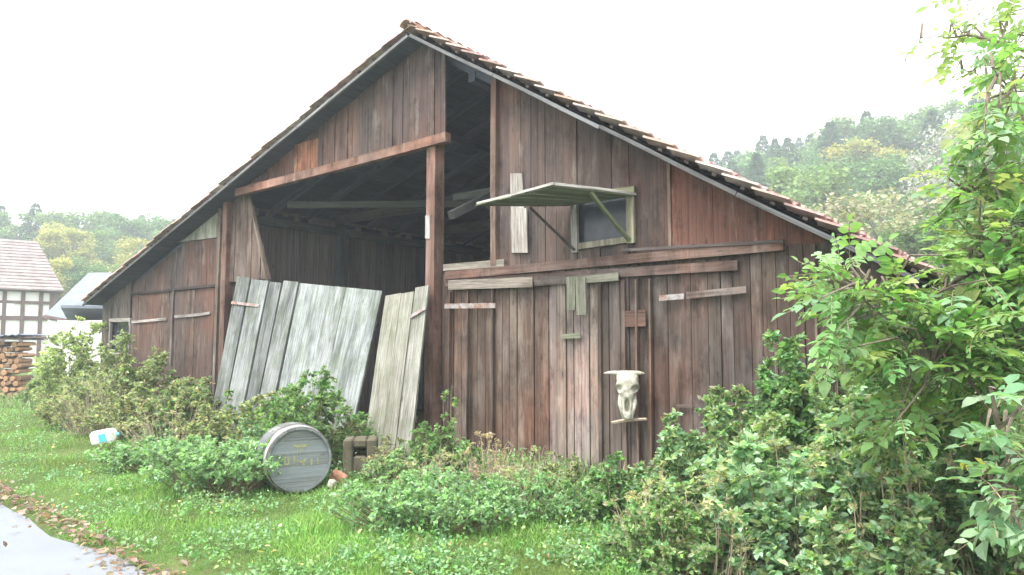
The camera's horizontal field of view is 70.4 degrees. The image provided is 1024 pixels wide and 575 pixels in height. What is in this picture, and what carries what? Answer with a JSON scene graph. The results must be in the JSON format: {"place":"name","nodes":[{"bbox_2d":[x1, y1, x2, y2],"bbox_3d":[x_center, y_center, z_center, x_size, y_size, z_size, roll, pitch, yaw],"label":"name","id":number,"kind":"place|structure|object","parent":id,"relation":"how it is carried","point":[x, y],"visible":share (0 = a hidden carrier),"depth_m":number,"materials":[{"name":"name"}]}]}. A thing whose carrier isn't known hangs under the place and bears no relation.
{"place":"outdoors","nodes":[
{"label":"outdoors","id":0,"kind":"place"},
{"bbox_2d":[0,505,144,574],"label":"road","id":1,"kind":"structure","parent":0,"point":[34,549],"depth_m":5.60,"materials":[{"name":"grey asphalt"}]},
{"bbox_2d":[0,479,187,574],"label":"fallen leaves","id":2,"kind":"object","parent":1,"relation":"on","point":[100,537],"visible":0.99,"depth_m":6.14,"materials":[{"name":"brown plant"}]},
{"bbox_2d":[0,192,1023,574],"bbox_3d":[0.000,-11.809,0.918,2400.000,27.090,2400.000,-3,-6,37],"label":"ground","id":3,"kind":"structure","parent":0,"point":[176,558],"depth_m":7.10,"materials":[{"name":"green plant"}]},
{"bbox_2d":[0,210,40,240],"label":"light green tree","id":4,"kind":"object","parent":3,"relation":"on","point":[9,230],"visible":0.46,"depth_m":97.44,"materials":[{"name":"green plant"}]},
{"bbox_2d":[12,201,44,239],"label":"conifer tree","id":5,"kind":"object","parent":3,"relation":"on","point":[32,209],"visible":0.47,"depth_m":98.31,"materials":[{"name":"green plant"}]},
{"bbox_2d":[0,239,63,368],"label":"half timbered house","id":6,"kind":"structure","parent":3,"relation":"on","point":[31,288],"depth_m":41.67,"materials":[{"name":"white paint"}]},
{"bbox_2d":[12,372,65,405],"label":"bramble bush","id":7,"kind":"object","parent":3,"relation":"on","point":[33,383],"visible":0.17,"depth_m":18.52,"materials":[{"name":"green plant"}]},
{"bbox_2d":[32,225,70,260],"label":"yellow tree","id":8,"kind":"object","parent":3,"relation":"on","point":[49,245],"visible":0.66,"depth_m":80.27,"materials":[{"name":"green plant"}]},
{"bbox_2d":[29,209,79,252],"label":"light green tree","id":9,"kind":"object","parent":3,"relation":"on","point":[56,217],"visible":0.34,"depth_m":97.58,"materials":[{"name":"green plant"}]},
{"bbox_2d":[47,256,72,303],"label":"yellow tree","id":10,"kind":"object","parent":3,"relation":"on","point":[59,264],"visible":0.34,"depth_m":63.98,"materials":[{"name":"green plant"}]},
{"bbox_2d":[28,315,112,412],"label":"bramble bush","id":11,"kind":"object","parent":3,"relation":"on","point":[50,364],"visible":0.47,"depth_m":16.37,"materials":[{"name":"green plant"}]},
{"bbox_2d":[30,384,110,429],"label":"bramble bush","id":12,"kind":"object","parent":3,"relation":"on","point":[43,409],"visible":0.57,"depth_m":13.61,"materials":[{"name":"green plant"}]},
{"bbox_2d":[54,255,91,288],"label":"broadleaf tree","id":13,"kind":"object","parent":3,"relation":"on","point":[71,272],"visible":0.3,"depth_m":70.45,"materials":[{"name":"green plant"}]},
{"bbox_2d":[39,228,107,272],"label":"yellow tree","id":14,"kind":"object","parent":3,"relation":"on","point":[70,233],"visible":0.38,"depth_m":82.04,"materials":[{"name":"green plant"}]},
{"bbox_2d":[43,273,112,379],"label":"shed","id":15,"kind":"structure","parent":3,"relation":"on","point":[80,290],"depth_m":31.35,"materials":[{"name":"white paint"}]},
{"bbox_2d":[56,305,102,375],"bbox_3d":[-13.794,2.053,23.961,2.051,2.823,2.030,2,-5,-25],"label":"garden hut","id":16,"kind":"object","parent":3,"relation":"on","point":[90,313],"visible":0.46,"depth_m":23.26,"materials":[{"name":"white paint"}]},
{"bbox_2d":[68,238,104,268],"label":"yellow tree","id":17,"kind":"object","parent":3,"relation":"on","point":[81,251],"visible":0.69,"depth_m":81.78,"materials":[{"name":"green plant"}]},
{"bbox_2d":[61,208,112,254],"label":"light green tree","id":18,"kind":"object","parent":3,"relation":"on","point":[88,221],"visible":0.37,"depth_m":103.25,"materials":[{"name":"green plant"}]},
{"bbox_2d":[68,261,109,290],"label":"broadleaf tree","id":19,"kind":"object","parent":3,"relation":"on","point":[78,277],"visible":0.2,"depth_m":64.56,"materials":[{"name":"green plant"}]},
{"bbox_2d":[48,369,135,436],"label":"dry weed clump","id":20,"kind":"object","parent":3,"relation":"on","point":[86,408],"visible":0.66,"depth_m":12.96,"materials":[{"name":"green plant"}]},
{"bbox_2d":[66,334,134,407],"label":"bramble bush","id":21,"kind":"object","parent":3,"relation":"on","point":[107,354],"visible":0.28,"depth_m":15.00,"materials":[{"name":"green plant"}]},
{"bbox_2d":[90,428,119,445],"bbox_3d":[-6.298,2.307,11.257,0.406,0.211,0.186,-10,5,-7],"label":"plastic canister","id":22,"kind":"object","parent":3,"relation":"on","point":[98,437],"visible":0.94,"depth_m":11.18,"materials":[{"name":"white plastic"}]},
{"bbox_2d":[75,229,135,268],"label":"light green tree","id":23,"kind":"object","parent":3,"relation":"on","point":[103,235],"visible":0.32,"depth_m":88.90,"materials":[{"name":"green plant"}]},
{"bbox_2d":[70,391,155,438],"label":"bramble bush","id":24,"kind":"object","parent":3,"relation":"on","point":[118,410],"visible":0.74,"depth_m":12.35,"materials":[{"name":"green plant"}]},
{"bbox_2d":[46,329,180,425],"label":"bramble bush","id":25,"kind":"object","parent":3,"relation":"on","point":[140,380],"visible":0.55,"depth_m":13.83,"materials":[{"name":"green plant"}]},
{"bbox_2d":[95,211,151,258],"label":"broadleaf tree","id":26,"kind":"object","parent":3,"relation":"on","point":[118,223],"visible":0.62,"depth_m":98.20,"materials":[{"name":"green plant"}]},
{"bbox_2d":[106,236,150,272],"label":"yellow tree","id":27,"kind":"object","parent":3,"relation":"on","point":[133,244],"visible":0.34,"depth_m":79.37,"materials":[{"name":"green plant"}]},
{"bbox_2d":[83,395,189,437],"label":"bramble bush","id":28,"kind":"object","parent":3,"relation":"on","point":[97,423],"visible":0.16,"depth_m":12.48,"materials":[{"name":"green plant"}]},
{"bbox_2d":[83,431,215,471],"bbox_3d":[-4.602,2.116,9.338,1.545,0.474,1.482,1,-5,-18],"label":"nettle patch","id":29,"kind":"object","parent":3,"relation":"on","point":[124,456],"visible":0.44,"depth_m":9.06,"materials":[{"name":"green plant"}]},
{"bbox_2d":[132,211,172,249],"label":"broadleaf tree","id":30,"kind":"object","parent":3,"relation":"on","point":[160,225],"visible":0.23,"depth_m":99.43,"materials":[{"name":"green plant"}]},
{"bbox_2d":[101,395,240,449],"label":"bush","id":31,"kind":"object","parent":3,"relation":"on","point":[145,427],"visible":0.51,"depth_m":10.77,"materials":[{"name":"green plant"}]},
{"bbox_2d":[133,375,221,438],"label":"bramble bush","id":32,"kind":"object","parent":3,"relation":"on","point":[189,394],"visible":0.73,"depth_m":12.38,"materials":[{"name":"green plant"}]},
{"bbox_2d":[173,399,251,450],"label":"bramble bush","id":33,"kind":"object","parent":3,"relation":"on","point":[209,423],"visible":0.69,"depth_m":10.31,"materials":[{"name":"green plant"}]},
{"bbox_2d":[138,435,287,496],"bbox_3d":[-3.103,1.961,8.014,1.658,0.633,1.717,-3,-6,37],"label":"nettle patch","id":34,"kind":"object","parent":3,"relation":"on","point":[237,465],"visible":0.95,"depth_m":7.76,"materials":[{"name":"green plant"}]},
{"bbox_2d":[217,388,253,438],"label":"bramble bush","id":35,"kind":"object","parent":3,"relation":"on","point":[227,393],"visible":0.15,"depth_m":11.94,"materials":[{"name":"green plant"}]},
{"bbox_2d":[238,417,273,443],"bbox_3d":[-3.287,2.084,9.910,0.872,0.653,0.729,2,-5,-28],"label":"nettle patch","id":36,"kind":"object","parent":3,"relation":"on","point":[258,433],"visible":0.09,"depth_m":9.81,"materials":[{"name":"green plant"}]},
{"bbox_2d":[233,390,310,438],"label":"bramble bush","id":37,"kind":"object","parent":3,"relation":"on","point":[246,406],"visible":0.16,"depth_m":10.13,"materials":[{"name":"green plant"}]},
{"bbox_2d":[256,422,331,492],"bbox_3d":[-2.512,1.936,8.286,0.785,0.785,0.780,2,-9,-29],"label":"barrel","id":38,"kind":"object","parent":3,"relation":"on","point":[315,464],"visible":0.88,"depth_m":7.98,"materials":[{"name":"paint"}]},
{"bbox_2d":[212,276,382,457],"bbox_3d":[-3.708,1.118,11.852,3.956,2.882,0.719,-3,-6,37],"label":"plank panel","id":39,"kind":"object","parent":3,"relation":"on","point":[333,328],"visible":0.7,"depth_m":11.89,"materials":[{"name":"wood"}]},
{"bbox_2d":[245,365,382,465],"bbox_3d":[-2.789,1.714,9.686,1.665,1.368,1.831,-3,-6,37],"label":"bramble bush","id":40,"kind":"object","parent":3,"relation":"on","point":[284,411],"visible":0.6,"depth_m":9.48,"materials":[{"name":"green plant"}]},
{"bbox_2d":[0,390,658,488],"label":"rough grass","id":41,"kind":"structure","parent":3,"relation":"on","point":[27,403],"depth_m":8.94,"materials":[{"name":"green plant"}]},
{"bbox_2d":[329,409,362,464],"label":"bramble bush","id":42,"kind":"object","parent":3,"relation":"on","point":[347,422],"visible":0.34,"depth_m":9.69,"materials":[{"name":"green plant"}]},
{"bbox_2d":[343,436,377,478],"bbox_3d":[-1.843,2.063,8.856,0.400,0.460,0.360,1,-4,-7],"label":"masonry block","id":43,"kind":"object","parent":3,"relation":"on","point":[364,445],"depth_m":8.69,"materials":[{"name":"beige concrete"}]},
{"bbox_2d":[358,433,413,479],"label":"weed clump","id":44,"kind":"object","parent":3,"relation":"on","point":[372,458],"visible":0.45,"depth_m":8.47,"materials":[{"name":"green plant"}]},
{"bbox_2d":[367,285,429,456],"bbox_3d":[-1.630,1.204,10.310,1.019,2.473,0.511,-3,-6,37],"label":"plank panel","id":45,"kind":"object","parent":3,"relation":"on","point":[394,392],"visible":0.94,"depth_m":10.33,"materials":[{"name":"wood"}]},
{"bbox_2d":[362,445,435,496],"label":"weed clump","id":46,"kind":"object","parent":3,"relation":"on","point":[393,460],"visible":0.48,"depth_m":7.62,"materials":[{"name":"green plant"}]},
{"bbox_2d":[315,464,525,533],"bbox_3d":[-0.588,1.868,6.288,1.709,0.496,1.743,-3,-6,37],"label":"nettle patch","id":47,"kind":"object","parent":3,"relation":"on","point":[411,499],"visible":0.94,"depth_m":6.08,"materials":[{"name":"green plant"}]},
{"bbox_2d":[388,442,462,498],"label":"dry weed clump","id":48,"kind":"object","parent":3,"relation":"on","point":[442,454],"visible":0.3,"depth_m":7.57,"materials":[{"name":"beige plant"}]},
{"bbox_2d":[402,419,482,477],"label":"weed clump","id":49,"kind":"object","parent":3,"relation":"on","point":[432,448],"visible":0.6,"depth_m":8.40,"materials":[{"name":"green plant"}]},
{"bbox_2d":[444,431,530,486],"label":"dry weed clump","id":50,"kind":"object","parent":3,"relation":"on","point":[488,462],"visible":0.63,"depth_m":7.70,"materials":[{"name":"beige plant"}]},
{"bbox_2d":[0,390,1023,574],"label":"verge weeds","id":51,"kind":"object","parent":3,"relation":"on","point":[582,531],"visible":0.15,"depth_m":5.71,"materials":[{"name":"green plant"}]},
{"bbox_2d":[0,396,1023,574],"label":"ground cover","id":52,"kind":"object","parent":3,"relation":"on","point":[470,566],"visible":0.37,"depth_m":5.82,"materials":[{"name":"green plant"}]},
{"bbox_2d":[474,445,566,500],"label":"dry weed clump","id":53,"kind":"object","parent":3,"relation":"on","point":[508,471],"visible":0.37,"depth_m":7.30,"materials":[{"name":"green plant"}]},
{"bbox_2d":[448,468,602,525],"bbox_3d":[0.268,1.902,6.669,1.357,0.488,1.604,-1,-5,14],"label":"nettle patch","id":54,"kind":"object","parent":3,"relation":"on","point":[540,487],"visible":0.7,"depth_m":6.43,"materials":[{"name":"green plant"}]},
{"bbox_2d":[80,18,999,479],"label":"barn","id":55,"kind":"structure","parent":3,"relation":"on","point":[558,252],"depth_m":9.79,"materials":[{"name":"brown wood"}]},
{"bbox_2d":[108,318,131,354],"bbox_3d":[-8.854,1.116,16.430,1.026,0.846,0.107,-3,-6,37],"label":"small window","id":56,"kind":"structure","parent":55,"relation":"in","point":[123,324],"depth_m":16.55,"materials":[{"name":"white wood"}]},
{"bbox_2d":[129,291,171,397],"bbox_3d":[-7.751,1.488,15.537,1.802,2.743,0.062,-3,-6,37],"label":"lower door","id":57,"kind":"structure","parent":55,"relation":"in","point":[151,312],"depth_m":15.58,"materials":[{"name":"brown wood"}]},
{"bbox_2d":[171,287,214,401],"bbox_3d":[-6.355,1.402,14.468,1.629,2.747,0.061,-3,-6,37],"label":"lower door","id":58,"kind":"structure","parent":55,"relation":"in","point":[194,309],"depth_m":14.50,"materials":[{"name":"brown wood"}]},
{"bbox_2d":[570,186,635,252],"bbox_3d":[1.115,-0.826,8.891,0.903,0.745,0.106,-3,-6,37],"label":"window","id":59,"kind":"structure","parent":55,"relation":"in","point":[590,227],"depth_m":8.92,"materials":[{"name":"brown wood"}]},
{"bbox_2d":[604,370,644,419],"bbox_3d":[1.293,1.241,8.379,0.473,0.562,0.194,-1,-11,13],"label":"cattle skull","id":60,"kind":"object","parent":55,"relation":"attached to","point":[627,386],"visible":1,"depth_m":8.32},
{"bbox_2d":[524,451,600,498],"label":"weed clump","id":61,"kind":"object","parent":3,"relation":"on","point":[574,476],"visible":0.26,"depth_m":7.38,"materials":[{"name":"green plant"}]},
{"bbox_2d":[560,450,649,533],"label":"thicket shrub","id":62,"kind":"object","parent":3,"relation":"on","point":[615,481],"visible":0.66,"depth_m":6.22,"materials":[{"name":"green plant"}]},
{"bbox_2d":[604,460,708,563],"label":"dry weed clump","id":63,"kind":"object","parent":3,"relation":"on","point":[641,494],"visible":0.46,"depth_m":5.38,"materials":[{"name":"beige plant"}]},
{"bbox_2d":[586,478,733,574],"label":"thicket shrub","id":64,"kind":"object","parent":3,"relation":"on","point":[658,547],"visible":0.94,"depth_m":4.95,"materials":[{"name":"green plant"}]},
{"bbox_2d":[628,403,733,534],"bbox_3d":[1.543,1.525,5.910,1.213,1.178,1.180,-3,-6,37],"label":"thicket shrub","id":65,"kind":"object","parent":3,"relation":"on","point":[688,465],"visible":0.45,"depth_m":5.92,"materials":[{"name":"green plant"}]},
{"bbox_2d":[677,465,760,574],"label":"dry weed clump","id":66,"kind":"object","parent":3,"relation":"on","point":[733,514],"visible":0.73,"depth_m":4.74,"materials":[{"name":"beige plant"}]},
{"bbox_2d":[694,383,766,479],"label":"thicket shrub","id":67,"kind":"object","parent":3,"relation":"on","point":[741,394],"visible":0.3,"depth_m":6.37,"materials":[{"name":"green plant"}]},
{"bbox_2d":[742,152,770,185],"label":"conifer tree","id":68,"kind":"object","parent":3,"relation":"on","point":[753,164],"visible":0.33,"depth_m":80.98,"materials":[{"name":"green plant"}]},
{"bbox_2d":[698,409,815,507],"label":"thicket shrub","id":69,"kind":"object","parent":3,"relation":"on","point":[762,422],"visible":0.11,"depth_m":5.73,"materials":[{"name":"green plant"}]},
{"bbox_2d":[696,427,874,574],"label":"thicket shrub","id":70,"kind":"object","parent":3,"relation":"on","point":[759,498],"visible":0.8,"depth_m":4.76,"materials":[{"name":"green plant"}]},
{"bbox_2d":[749,425,830,574],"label":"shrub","id":71,"kind":"object","parent":3,"relation":"on","point":[814,454],"visible":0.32,"depth_m":4.84,"materials":[{"name":"green plant"}]},
{"bbox_2d":[741,329,842,458],"bbox_3d":[2.451,1.253,6.571,1.012,1.781,1.142,-3,-6,37],"label":"thicket shrub","id":72,"kind":"object","parent":3,"relation":"on","point":[763,371],"visible":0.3,"depth_m":6.54,"materials":[{"name":"green plant"}]},
{"bbox_2d":[777,186,841,220],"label":"light green tree","id":73,"kind":"object","parent":3,"relation":"on","point":[798,198],"visible":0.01,"depth_m":59.19,"materials":[{"name":"green plant"}]},
{"bbox_2d":[763,162,870,235],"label":"light green tree","id":74,"kind":"object","parent":3,"relation":"on","point":[785,177],"visible":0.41,"depth_m":61.90,"materials":[{"name":"green plant"}]},
{"bbox_2d":[751,500,886,574],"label":"thicket shrub","id":75,"kind":"object","parent":3,"relation":"on","point":[814,559],"visible":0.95,"depth_m":4.46,"materials":[{"name":"green plant"}]},
{"bbox_2d":[753,341,885,499],"bbox_3d":[2.630,1.288,6.342,1.222,1.676,1.361,-3,-6,37],"label":"thicket shrub","id":76,"kind":"object","parent":3,"relation":"on","point":[793,431],"visible":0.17,"depth_m":6.42,"materials":[{"name":"green plant"}]},
{"bbox_2d":[788,183,861,216],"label":"light green tree","id":77,"kind":"object","parent":3,"relation":"on","point":[822,200],"visible":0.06,"depth_m":61.86,"materials":[{"name":"green plant"}]},
{"bbox_2d":[792,155,860,196],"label":"broadleaf tree","id":78,"kind":"object","parent":3,"relation":"on","point":[823,165],"visible":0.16,"depth_m":76.65,"materials":[{"name":"green plant"}]},
{"bbox_2d":[808,120,849,168],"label":"conifer tree","id":79,"kind":"object","parent":3,"relation":"on","point":[824,139],"visible":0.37,"depth_m":95.89,"materials":[{"name":"green plant"}]},
{"bbox_2d":[782,371,892,496],"bbox_3d":[2.507,1.365,5.492,0.928,1.439,0.820,0,-4,5],"label":"thicket shrub","id":80,"kind":"object","parent":3,"relation":"on","point":[841,442],"visible":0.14,"depth_m":5.61,"materials":[{"name":"green plant"}]},
{"bbox_2d":[811,113,868,160],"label":"light green tree","id":81,"kind":"object","parent":3,"relation":"on","point":[844,124],"visible":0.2,"depth_m":104.21,"materials":[{"name":"green plant"}]},
{"bbox_2d":[819,136,881,192],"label":"yellow tree","id":82,"kind":"object","parent":3,"relation":"on","point":[859,149],"visible":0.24,"depth_m":84.72,"materials":[{"name":"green plant"}]},
{"bbox_2d":[800,186,941,266],"bbox_3d":[17.236,-0.166,35.664,8.732,9.840,7.262,1,-5,-14],"label":"pale willow","id":83,"kind":"object","parent":3,"relation":"on","point":[897,198],"visible":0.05,"depth_m":36.35,"materials":[{"name":"green plant"}]},
{"bbox_2d":[803,392,948,558],"bbox_3d":[2.436,1.407,5.051,1.112,1.345,0.924,-3,-6,37],"label":"thicket shrub","id":84,"kind":"object","parent":3,"relation":"on","point":[829,468],"visible":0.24,"depth_m":4.83,"materials":[{"name":"green plant"}]},
{"bbox_2d":[798,298,954,471],"bbox_3d":[3.101,1.105,6.327,1.340,2.021,1.312,-3,-6,37],"label":"thicket shrub","id":85,"kind":"object","parent":3,"relation":"on","point":[835,396],"visible":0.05,"depth_m":6.41,"materials":[{"name":"green plant"}]},
{"bbox_2d":[828,490,925,574],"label":"dry grass clump","id":86,"kind":"object","parent":3,"relation":"on","point":[851,505],"visible":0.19,"depth_m":4.56,"materials":[{"name":"green plant"}]},
{"bbox_2d":[837,153,918,237],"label":"broadleaf tree","id":87,"kind":"object","parent":3,"relation":"on","point":[871,174],"visible":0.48,"depth_m":71.67,"materials":[{"name":"green plant"}]},
{"bbox_2d":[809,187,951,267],"bbox_3d":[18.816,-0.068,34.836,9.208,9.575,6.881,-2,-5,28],"label":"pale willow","id":88,"kind":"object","parent":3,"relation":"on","point":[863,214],"visible":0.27,"depth_m":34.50,"materials":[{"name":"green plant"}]},
{"bbox_2d":[847,113,918,155],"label":"broadleaf tree","id":89,"kind":"object","parent":3,"relation":"on","point":[876,129],"visible":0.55,"depth_m":95.24,"materials":[{"name":"green plant"}]},
{"bbox_2d":[841,213,944,267],"bbox_3d":[15.617,0.502,29.928,7.127,7.529,5.926,4,-6,-39],"label":"pale willow","id":90,"kind":"object","parent":3,"relation":"on","point":[887,226],"visible":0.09,"depth_m":31.14,"materials":[{"name":"green plant"}]},
{"bbox_2d":[829,474,961,574],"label":"thicket shrub","id":91,"kind":"object","parent":3,"relation":"on","point":[908,555],"visible":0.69,"depth_m":4.46,"materials":[{"name":"green plant"}]},
{"bbox_2d":[771,30,1023,473],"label":"walnut tree","id":92,"kind":"object","parent":3,"relation":"on","point":[979,318],"visible":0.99,"depth_m":4.25,"materials":[{"name":"green plant"}]},
{"bbox_2d":[877,151,931,214],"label":"broadleaf tree","id":93,"kind":"object","parent":3,"relation":"on","point":[894,159],"visible":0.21,"depth_m":74.80,"materials":[{"name":"green plant"}]},
{"bbox_2d":[880,129,935,160],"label":"light green tree","id":94,"kind":"object","parent":3,"relation":"on","point":[905,137],"visible":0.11,"depth_m":94.78,"materials":[{"name":"green plant"}]},
{"bbox_2d":[857,434,976,574],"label":"dry grass clump","id":95,"kind":"object","parent":3,"relation":"on","point":[915,486],"visible":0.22,"depth_m":4.62,"materials":[{"name":"green plant"}]},
{"bbox_2d":[904,108,950,192],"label":"conifer tree","id":96,"kind":"object","parent":3,"relation":"on","point":[933,114],"visible":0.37,"depth_m":90.24,"materials":[{"name":"green plant"}]},
{"bbox_2d":[885,113,984,264],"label":"grey tree","id":97,"kind":"object","parent":3,"relation":"on","point":[935,180],"visible":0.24,"depth_m":61.44,"materials":[{"name":"green plant"}]},
{"bbox_2d":[863,286,1014,537],"bbox_3d":[3.273,1.029,5.867,1.043,2.130,1.149,3,-6,-36],"label":"thicket shrub","id":98,"kind":"object","parent":3,"relation":"on","point":[926,460],"visible":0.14,"depth_m":5.65,"materials":[{"name":"green plant"}]},
{"bbox_2d":[914,96,968,149],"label":"light green tree","id":99,"kind":"object","parent":3,"relation":"on","point":[952,107],"visible":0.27,"depth_m":104.59,"materials":[{"name":"green plant"}]},
{"bbox_2d":[879,203,1021,276],"bbox_3d":[19.806,0.182,32.807,7.897,8.639,6.022,-1,-5,12],"label":"broadleaf tree","id":100,"kind":"object","parent":3,"relation":"on","point":[908,240],"visible":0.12,"depth_m":31.95,"materials":[{"name":"green plant"}]},
{"bbox_2d":[899,0,1023,118],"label":"walnut tree","id":101,"kind":"object","parent":3,"relation":"on","point":[1003,18],"visible":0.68,"depth_m":5.82,"materials":[{"name":"green plant"}]},
{"bbox_2d":[908,196,1022,342],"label":"broadleaf tree","id":102,"kind":"object","parent":3,"relation":"on","point":[925,212],"visible":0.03,"depth_m":31.14,"materials":[{"name":"green plant"}]},
{"bbox_2d":[912,389,1023,574],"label":"thicket shrub","id":103,"kind":"object","parent":3,"relation":"on","point":[997,561],"visible":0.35,"depth_m":4.54,"materials":[{"name":"green plant"}]},
{"bbox_2d":[935,351,1023,568],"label":"elder shrub","id":104,"kind":"object","parent":3,"relation":"on","point":[1001,512],"visible":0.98,"depth_m":3.22,"materials":[{"name":"green plant"}]},
{"bbox_2d":[0,0,1023,226],"label":"sky","id":105,"kind":"structure","parent":0,"point":[133,108],"materials":[{"name":"white"}]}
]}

